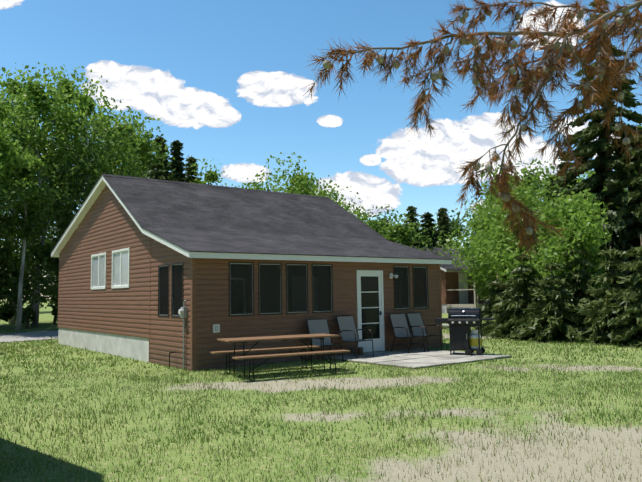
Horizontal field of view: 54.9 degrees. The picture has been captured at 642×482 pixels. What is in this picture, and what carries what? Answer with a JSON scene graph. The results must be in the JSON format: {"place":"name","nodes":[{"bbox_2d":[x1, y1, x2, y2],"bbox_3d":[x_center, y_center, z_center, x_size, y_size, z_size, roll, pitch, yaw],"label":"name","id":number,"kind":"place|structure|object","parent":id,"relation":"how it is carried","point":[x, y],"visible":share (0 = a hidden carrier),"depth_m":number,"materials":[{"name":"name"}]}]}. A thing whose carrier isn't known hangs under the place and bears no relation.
{"place":"outdoors","nodes":[
{"label":"outdoors","id":0,"kind":"place"},
{"bbox_2d":[0,311,484,341],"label":"gravel road","id":1,"kind":"structure","parent":0,"point":[21,336],"depth_m":25.97,"materials":[{"name":"grey gravel"}]},
{"bbox_2d":[0,300,641,481],"bbox_3d":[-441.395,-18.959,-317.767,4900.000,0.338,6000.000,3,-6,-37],"label":"lawn ground","id":2,"kind":"structure","parent":0,"point":[46,317],"depth_m":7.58,"materials":[{"name":"green plant"}]},
{"bbox_2d":[0,247,39,306],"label":"bush","id":3,"kind":"object","parent":2,"relation":"on","point":[7,286],"visible":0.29,"depth_m":30.66,"materials":[{"name":"green plant"}]},
{"bbox_2d":[0,120,44,239],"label":"tree","id":4,"kind":"object","parent":2,"relation":"on","point":[11,160],"visible":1,"depth_m":27.51,"materials":[{"name":"green plant"}]},
{"bbox_2d":[0,223,57,321],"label":"bush","id":5,"kind":"object","parent":2,"relation":"on","point":[6,316],"visible":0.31,"depth_m":32.00,"materials":[{"name":"green plant"}]},
{"bbox_2d":[2,209,55,262],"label":"tree","id":6,"kind":"object","parent":2,"relation":"on","point":[21,242],"depth_m":63.08,"materials":[{"name":"green plant"}]},
{"bbox_2d":[0,215,58,327],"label":"bush","id":7,"kind":"object","parent":2,"relation":"on","point":[42,256],"visible":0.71,"depth_m":30.70,"materials":[{"name":"green plant"}]},
{"bbox_2d":[0,87,61,240],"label":"aspen tree","id":8,"kind":"object","parent":2,"relation":"on","point":[24,124],"visible":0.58,"depth_m":30.03,"materials":[{"name":"green plant"}]},
{"bbox_2d":[1,147,69,331],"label":"tree","id":9,"kind":"object","parent":2,"relation":"on","point":[30,227],"visible":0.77,"depth_m":29.22,"materials":[{"name":"green plant"}]},
{"bbox_2d":[0,215,72,323],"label":"bush","id":10,"kind":"object","parent":2,"relation":"on","point":[54,311],"visible":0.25,"depth_m":32.29,"materials":[{"name":"green plant"}]},
{"bbox_2d":[1,125,79,307],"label":"tree","id":11,"kind":"object","parent":2,"relation":"on","point":[20,214],"visible":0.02,"depth_m":63.09,"materials":[{"name":"green plant"}]},
{"bbox_2d":[2,133,79,266],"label":"tree","id":12,"kind":"object","parent":2,"relation":"on","point":[55,227],"visible":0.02,"depth_m":58.69,"materials":[{"name":"green plant"}]},
{"bbox_2d":[26,233,57,308],"bbox_3d":[-14.664,1.820,36.799,8.041,6.059,5.229,-3,-6,26],"label":"bush","id":13,"kind":"object","parent":2,"relation":"on","point":[49,283],"depth_m":36.22,"materials":[{"name":"green plant"}]},
{"bbox_2d":[0,63,85,323],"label":"aspen tree","id":14,"kind":"object","parent":2,"relation":"on","point":[3,83],"visible":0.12,"depth_m":34.19,"materials":[{"name":"green plant"}]},
{"bbox_2d":[0,62,131,327],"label":"aspen tree","id":15,"kind":"object","parent":2,"relation":"on","point":[33,91],"visible":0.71,"depth_m":31.93,"materials":[{"name":"green plant"}]},
{"bbox_2d":[20,63,131,320],"bbox_3d":[-15.020,-2.961,36.918,8.569,15.619,7.963,1,-5,-23],"label":"aspen tree","id":16,"kind":"object","parent":2,"relation":"on","point":[67,87],"visible":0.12,"depth_m":36.77,"materials":[{"name":"green plant"}]},
{"bbox_2d":[7,66,163,218],"bbox_3d":[-13.205,-2.507,33.446,7.830,14.122,7.379,-4,-6,34],"label":"aspen tree","id":17,"kind":"object","parent":2,"relation":"on","point":[67,120],"visible":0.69,"depth_m":32.91,"materials":[{"name":"green plant"}]},
{"bbox_2d":[58,328,148,361],"bbox_3d":[-3.666,3.326,21.074,7.892,0.840,8.546,3,-6,-37],"label":"house foundation","id":18,"kind":"object","parent":2,"relation":"on","point":[136,348],"visible":0.07,"depth_m":17.84,"materials":[{"name":"grey concrete"}]},
{"bbox_2d":[58,104,175,213],"bbox_3d":[-13.736,-2.157,39.667,7.957,14.478,8.625,3,-6,-37],"label":"aspen tree","id":19,"kind":"object","parent":2,"relation":"on","point":[147,170],"visible":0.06,"depth_m":39.66,"materials":[{"name":"green plant"}]},
{"bbox_2d":[66,111,170,198],"bbox_3d":[-12.366,-1.476,37.013,7.416,12.639,6.641,-4,-6,33],"label":"aspen tree","id":20,"kind":"object","parent":2,"relation":"on","point":[143,155],"visible":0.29,"depth_m":36.75,"materials":[{"name":"green plant"}]},
{"bbox_2d":[126,148,181,180],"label":"aspen tree","id":21,"kind":"object","parent":2,"relation":"on","point":[144,167],"visible":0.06,"depth_m":43.16,"materials":[{"name":"green plant"}]},
{"bbox_2d":[124,120,188,177],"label":"tree","id":22,"kind":"object","parent":2,"relation":"on","point":[158,127],"visible":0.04,"depth_m":56.17,"materials":[{"name":"green plant"}]},
{"bbox_2d":[147,136,175,180],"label":"spruce tree","id":23,"kind":"object","parent":2,"relation":"on","point":[156,172],"visible":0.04,"depth_m":39.98,"materials":[{"name":"green plant"}]},
{"bbox_2d":[168,140,188,181],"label":"spruce tree","id":24,"kind":"object","parent":2,"relation":"on","point":[176,153],"visible":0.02,"depth_m":44.06,"materials":[{"name":"green plant"}]},
{"bbox_2d":[178,300,187,369],"bbox_3d":[-3.048,2.095,13.624,0.169,1.583,0.170,3,-6,-37],"label":"electric meter","id":25,"kind":"object","parent":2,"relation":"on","point":[182,312],"visible":0.94,"depth_m":13.62,"materials":[{"name":"grey metal"}]},
{"bbox_2d":[183,155,198,182],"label":"spruce tree","id":26,"kind":"object","parent":2,"relation":"on","point":[190,161],"visible":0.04,"depth_m":47.02,"materials":[{"name":"green plant"}]},
{"bbox_2d":[188,158,243,187],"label":"aspen tree","id":27,"kind":"object","parent":2,"relation":"on","point":[211,176],"visible":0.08,"depth_m":46.63,"materials":[{"name":"green plant"}]},
{"bbox_2d":[58,185,442,370],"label":"cabin walls","id":28,"kind":"structure","parent":2,"relation":"on","point":[107,225],"depth_m":15.85,"materials":[{"name":"brown wood"}]},
{"bbox_2d":[91,248,129,289],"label":"windows","id":29,"kind":"structure","parent":28,"relation":"in","point":[120,268],"depth_m":17.61,"materials":[{"name":"white glass"}]},
{"bbox_2d":[213,324,219,332],"bbox_3d":[-2.326,1.945,13.741,0.160,0.180,0.050,3,-6,-37],"label":"cabin vent cover","id":30,"kind":"object","parent":28,"relation":"attached to","point":[216,328],"visible":1,"depth_m":13.72,"materials":[{"name":"white plastic"}]},
{"bbox_2d":[51,174,451,263],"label":"cabin roof","id":31,"kind":"structure","parent":28,"relation":"on","point":[192,220],"depth_m":17.88,"materials":[{"name":"grey"}]},
{"bbox_2d":[158,262,428,316],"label":"windows","id":32,"kind":"structure","parent":28,"relation":"in","point":[241,289],"depth_m":14.91,"materials":[{"name":"black glass"}]},
{"bbox_2d":[356,270,384,351],"bbox_3d":[1.322,1.871,16.538,0.940,2.172,0.080,3,-6,-37],"label":"door","id":33,"kind":"structure","parent":28,"relation":"in","point":[370,303],"depth_m":16.55,"materials":[{"name":"white wood"}]},
{"bbox_2d":[389,273,397,278],"bbox_3d":[1.984,0.962,17.015,0.325,0.151,0.174,3,-6,-37],"label":"outdoor light","id":34,"kind":"object","parent":28,"relation":"attached to","point":[391,275],"visible":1,"depth_m":17.01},
{"bbox_2d":[241,169,287,191],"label":"aspen tree","id":35,"kind":"object","parent":2,"relation":"on","point":[258,186],"visible":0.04,"depth_m":46.74,"materials":[{"name":"green plant"}]},
{"bbox_2d":[210,333,349,381],"bbox_3d":[-0.849,2.346,12.688,2.440,0.748,1.601,2,-6,-28],"label":"picnic table","id":36,"kind":"object","parent":2,"relation":"on","point":[283,338],"visible":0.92,"depth_m":12.50,"materials":[{"name":"brown wood"}]},
{"bbox_2d":[245,152,359,210],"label":"aspen tree","id":37,"kind":"object","parent":2,"relation":"on","point":[301,184],"visible":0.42,"depth_m":41.73,"materials":[{"name":"green plant"}]},
{"bbox_2d":[281,170,337,202],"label":"aspen tree","id":38,"kind":"object","parent":2,"relation":"on","point":[307,176],"visible":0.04,"depth_m":47.31,"materials":[{"name":"green plant"}]},
{"bbox_2d":[306,319,343,362],"bbox_3d":[0.085,2.390,14.848,0.604,1.016,0.764,2,-6,-30],"label":"patio chair","id":39,"kind":"object","parent":2,"relation":"on","point":[317,326],"visible":0.67,"depth_m":15.06,"materials":[{"name":"grey fabric"}]},
{"bbox_2d":[313,182,359,216],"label":"tree","id":40,"kind":"object","parent":2,"relation":"on","point":[334,197],"depth_m":58.48,"materials":[{"name":"green plant"}]},
{"bbox_2d":[316,178,361,217],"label":"aspen tree","id":41,"kind":"object","parent":2,"relation":"on","point":[332,190],"visible":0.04,"depth_m":43.09,"materials":[{"name":"green plant"}]},
{"bbox_2d":[343,200,369,221],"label":"tree","id":42,"kind":"object","parent":2,"relation":"on","point":[362,207],"visible":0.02,"depth_m":65.61,"materials":[{"name":"green plant"}]},
{"bbox_2d":[339,202,390,239],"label":"aspen tree","id":43,"kind":"object","parent":2,"relation":"on","point":[366,216],"visible":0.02,"depth_m":38.74,"materials":[{"name":"green plant"}]},
{"bbox_2d":[352,208,390,233],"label":"aspen tree","id":44,"kind":"object","parent":2,"relation":"on","point":[373,222],"visible":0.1,"depth_m":41.57,"materials":[{"name":"green plant"}]},
{"bbox_2d":[367,204,435,229],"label":"tree","id":45,"kind":"object","parent":2,"relation":"on","point":[379,218],"depth_m":62.55,"materials":[{"name":"green plant"}]},
{"bbox_2d":[369,213,452,256],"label":"aspen tree","id":46,"kind":"object","parent":2,"relation":"on","point":[400,233],"visible":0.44,"depth_m":40.98,"materials":[{"name":"green plant"}]},
{"bbox_2d":[402,206,426,247],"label":"spruce tree","id":47,"kind":"object","parent":2,"relation":"on","point":[410,210],"visible":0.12,"depth_m":44.04,"materials":[{"name":"green plant"}]},
{"bbox_2d":[325,348,510,368],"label":"concrete patio","id":48,"kind":"structure","parent":2,"relation":"on","point":[416,357],"depth_m":14.86,"materials":[{"name":"grey concrete"}]},
{"bbox_2d":[336,315,373,358],"bbox_3d":[0.838,2.380,15.447,0.604,1.016,0.764,3,-6,-40],"label":"patio chair","id":49,"kind":"object","parent":48,"relation":"on","point":[348,330],"visible":0.92,"depth_m":15.60,"materials":[{"name":"grey fabric"}]},
{"bbox_2d":[389,313,424,352],"bbox_3d":[2.293,2.451,16.545,0.604,1.016,0.765,3,-6,-35],"label":"patio chair","id":50,"kind":"object","parent":48,"relation":"on","point":[400,325],"visible":1,"depth_m":16.71,"materials":[{"name":"grey fabric"}]},
{"bbox_2d":[406,312,441,351],"bbox_3d":[2.819,2.475,16.917,0.604,1.016,0.765,3,-7,-41],"label":"patio chair","id":51,"kind":"object","parent":48,"relation":"on","point":[415,319],"visible":0.85,"depth_m":17.06,"materials":[{"name":"grey fabric"}]},
{"bbox_2d":[435,308,494,354],"bbox_3d":[3.627,2.267,15.530,1.410,1.155,0.641,-3,-5,22],"label":"gas grill","id":52,"kind":"object","parent":48,"relation":"on","point":[461,322],"visible":0.98,"depth_m":15.37,"materials":[{"name":"black metal"}]},
{"bbox_2d":[420,212,446,301],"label":"spruce tree","id":53,"kind":"object","parent":2,"relation":"on","point":[427,216],"visible":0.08,"depth_m":47.04,"materials":[{"name":"green plant"}]},
{"bbox_2d":[434,207,453,247],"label":"spruce tree","id":54,"kind":"object","parent":2,"relation":"on","point":[442,219],"visible":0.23,"depth_m":52.16,"materials":[{"name":"green plant"}]},
{"bbox_2d":[420,207,468,248],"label":"tree","id":55,"kind":"object","parent":2,"relation":"on","point":[453,223],"visible":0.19,"depth_m":57.81,"materials":[{"name":"green plant"}]},
{"bbox_2d":[412,246,490,312],"bbox_3d":[9.268,2.841,43.405,8.100,4.950,11.200,3,-6,-37],"label":"neighbour cabin","id":56,"kind":"object","parent":2,"relation":"on","point":[455,293],"visible":0.15,"depth_m":39.49,"materials":[{"name":"wood"}]},
{"bbox_2d":[437,203,488,248],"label":"tree sapling","id":57,"kind":"object","parent":2,"relation":"on","point":[472,209],"visible":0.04,"depth_m":47.53,"materials":[{"name":"green plant"}]},
{"bbox_2d":[440,196,499,301],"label":"tree sapling","id":58,"kind":"object","parent":2,"relation":"on","point":[478,281],"visible":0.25,"depth_m":33.38,"materials":[{"name":"green plant"}]},
{"bbox_2d":[301,0,641,264],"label":"dead pine branch","id":59,"kind":"object","parent":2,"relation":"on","point":[563,53],"visible":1,"depth_m":2.39,"materials":[{"name":"brown plant"}]},
{"bbox_2d":[453,196,497,266],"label":"aspen tree","id":60,"kind":"object","parent":2,"relation":"on","point":[478,206],"visible":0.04,"depth_m":43.17,"materials":[{"name":"green plant"}]},
{"bbox_2d":[474,274,514,336],"bbox_3d":[6.681,2.589,22.939,2.503,2.759,2.598,-3,-5,20],"label":"spruce shrub","id":61,"kind":"object","parent":2,"relation":"on","point":[498,295],"visible":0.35,"depth_m":22.72,"materials":[{"name":"green plant"}]},
{"bbox_2d":[483,250,508,313],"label":"spruce tree","id":62,"kind":"object","parent":2,"relation":"on","point":[501,290],"depth_m":31.12,"materials":[{"name":"green plant"}]},
{"bbox_2d":[462,191,533,288],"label":"tree sapling","id":63,"kind":"object","parent":2,"relation":"on","point":[492,274],"visible":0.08,"depth_m":30.85,"materials":[{"name":"green plant"}]},
{"bbox_2d":[453,161,542,235],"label":"tree","id":64,"kind":"object","parent":2,"relation":"on","point":[466,214],"visible":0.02,"depth_m":59.33,"materials":[{"name":"green plant"}]},
{"bbox_2d":[483,264,519,323],"bbox_3d":[8.227,2.654,27.122,2.813,3.395,3.045,-1,-5,3],"label":"spruce shrub","id":65,"kind":"object","parent":2,"relation":"on","point":[505,277],"visible":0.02,"depth_m":26.91,"materials":[{"name":"green plant"}]},
{"bbox_2d":[444,163,562,269],"bbox_3d":[9.069,-0.005,30.104,5.000,8.120,6.676,1,-5,-25],"label":"aspen tree","id":66,"kind":"object","parent":2,"relation":"on","point":[495,207],"visible":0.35,"depth_m":30.04,"materials":[{"name":"green plant"}]},
{"bbox_2d":[471,183,545,293],"bbox_3d":[9.027,0.646,28.195,5.444,6.560,3.078,3,-6,-37],"label":"tree sapling","id":67,"kind":"object","parent":2,"relation":"on","point":[507,239],"visible":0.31,"depth_m":27.95,"materials":[{"name":"green plant"}]},
{"bbox_2d":[477,181,542,267],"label":"tree sapling","id":68,"kind":"object","parent":2,"relation":"on","point":[516,231],"depth_m":29.59,"materials":[{"name":"green plant"}]},
{"bbox_2d":[485,253,558,339],"bbox_3d":[7.019,2.181,21.377,3.653,3.539,3.196,-2,-5,14],"label":"spruce shrub","id":69,"kind":"object","parent":2,"relation":"on","point":[524,288],"visible":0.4,"depth_m":21.23,"materials":[{"name":"green plant"}]},
{"bbox_2d":[516,160,560,200],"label":"tree","id":70,"kind":"object","parent":2,"relation":"on","point":[532,174],"visible":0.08,"depth_m":60.66,"materials":[{"name":"green plant"}]},
{"bbox_2d":[518,250,565,320],"bbox_3d":[8.885,2.278,24.994,3.399,3.845,3.106,3,-6,-37],"label":"spruce shrub","id":71,"kind":"object","parent":2,"relation":"on","point":[534,275],"visible":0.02,"depth_m":24.89,"materials":[{"name":"green plant"}]},
{"bbox_2d":[487,197,597,305],"bbox_3d":[8.477,0.948,23.000,2.915,5.257,3.997,3,-6,-37],"label":"tree sapling","id":72,"kind":"object","parent":2,"relation":"on","point":[552,212],"visible":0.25,"depth_m":23.12,"materials":[{"name":"green plant"}]},
{"bbox_2d":[481,158,604,215],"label":"aspen tree","id":73,"kind":"object","parent":2,"relation":"on","point":[537,177],"visible":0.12,"depth_m":34.18,"materials":[{"name":"green plant"}]},
{"bbox_2d":[518,188,572,272],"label":"tree sapling","id":74,"kind":"object","parent":2,"relation":"on","point":[560,198],"visible":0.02,"depth_m":27.41,"materials":[{"name":"green plant"}]},
{"bbox_2d":[541,174,558,208],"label":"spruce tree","id":75,"kind":"object","parent":2,"relation":"on","point":[551,178],"depth_m":38.44,"materials":[{"name":"green plant"}]},
{"bbox_2d":[510,262,590,342],"bbox_3d":[7.450,2.144,19.799,2.759,2.974,2.550,-1,-5,4],"label":"spruce shrub","id":76,"kind":"object","parent":2,"relation":"on","point":[537,326],"visible":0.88,"depth_m":19.59,"materials":[{"name":"green plant"}]},
{"bbox_2d":[552,151,583,204],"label":"spruce tree","id":77,"kind":"object","parent":2,"relation":"on","point":[566,171],"visible":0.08,"depth_m":33.46,"materials":[{"name":"green plant"}]},
{"bbox_2d":[524,188,618,304],"bbox_3d":[9.121,0.743,21.659,4.127,5.376,2.933,3,-6,-37],"label":"tree sapling","id":78,"kind":"object","parent":2,"relation":"on","point":[575,213],"visible":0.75,"depth_m":21.25,"materials":[{"name":"green plant"}]},
{"bbox_2d":[543,235,601,334],"bbox_3d":[8.734,1.800,21.054,3.027,4.048,3.008,-1,-5,4],"label":"spruce shrub","id":79,"kind":"object","parent":2,"relation":"on","point":[580,299],"visible":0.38,"depth_m":20.80,"materials":[{"name":"green plant"}]},
{"bbox_2d":[541,170,625,193],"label":"tree","id":80,"kind":"object","parent":2,"relation":"on","point":[591,171],"depth_m":53.87,"materials":[{"name":"green plant"}]},
{"bbox_2d":[567,172,618,229],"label":"tree sapling","id":81,"kind":"object","parent":2,"relation":"on","point":[588,175],"depth_m":30.10,"materials":[{"name":"green plant"}]},
{"bbox_2d":[551,0,641,294],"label":"spruce tree","id":82,"kind":"object","parent":2,"relation":"on","point":[604,163],"visible":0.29,"depth_m":24.59,"materials":[{"name":"green plant"}]},
{"bbox_2d":[570,246,641,345],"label":"spruce shrub","id":83,"kind":"object","parent":2,"relation":"on","point":[595,325],"visible":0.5,"depth_m":18.76,"materials":[{"name":"green plant"}]},
{"bbox_2d":[583,124,641,209],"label":"aspen tree","id":84,"kind":"object","parent":2,"relation":"on","point":[639,126],"visible":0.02,"depth_m":29.19,"materials":[{"name":"green plant"}]},
{"bbox_2d":[592,236,641,347],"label":"spruce shrub","id":85,"kind":"object","parent":2,"relation":"on","point":[627,304],"visible":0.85,"depth_m":17.80,"materials":[{"name":"green plant"}]},
{"bbox_2d":[593,124,641,295],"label":"spruce tree","id":86,"kind":"object","parent":2,"relation":"on","point":[633,193],"visible":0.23,"depth_m":23.23,"materials":[{"name":"green plant"}]},
{"bbox_2d":[0,0,641,299],"label":"sky","id":87,"kind":"structure","parent":0,"point":[224,79],"materials":[{"name":"blue"}]},
{"bbox_2d":[357,347,362,354],"bbox_3d":[1.019,2.821,15.840,0.155,0.190,0.152,3,-6,-37],"label":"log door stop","id":88,"kind":"object","parent":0,"point":[360,351],"visible":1,"depth_m":15.79,"materials":[{"name":"brown wood"}]}
]}

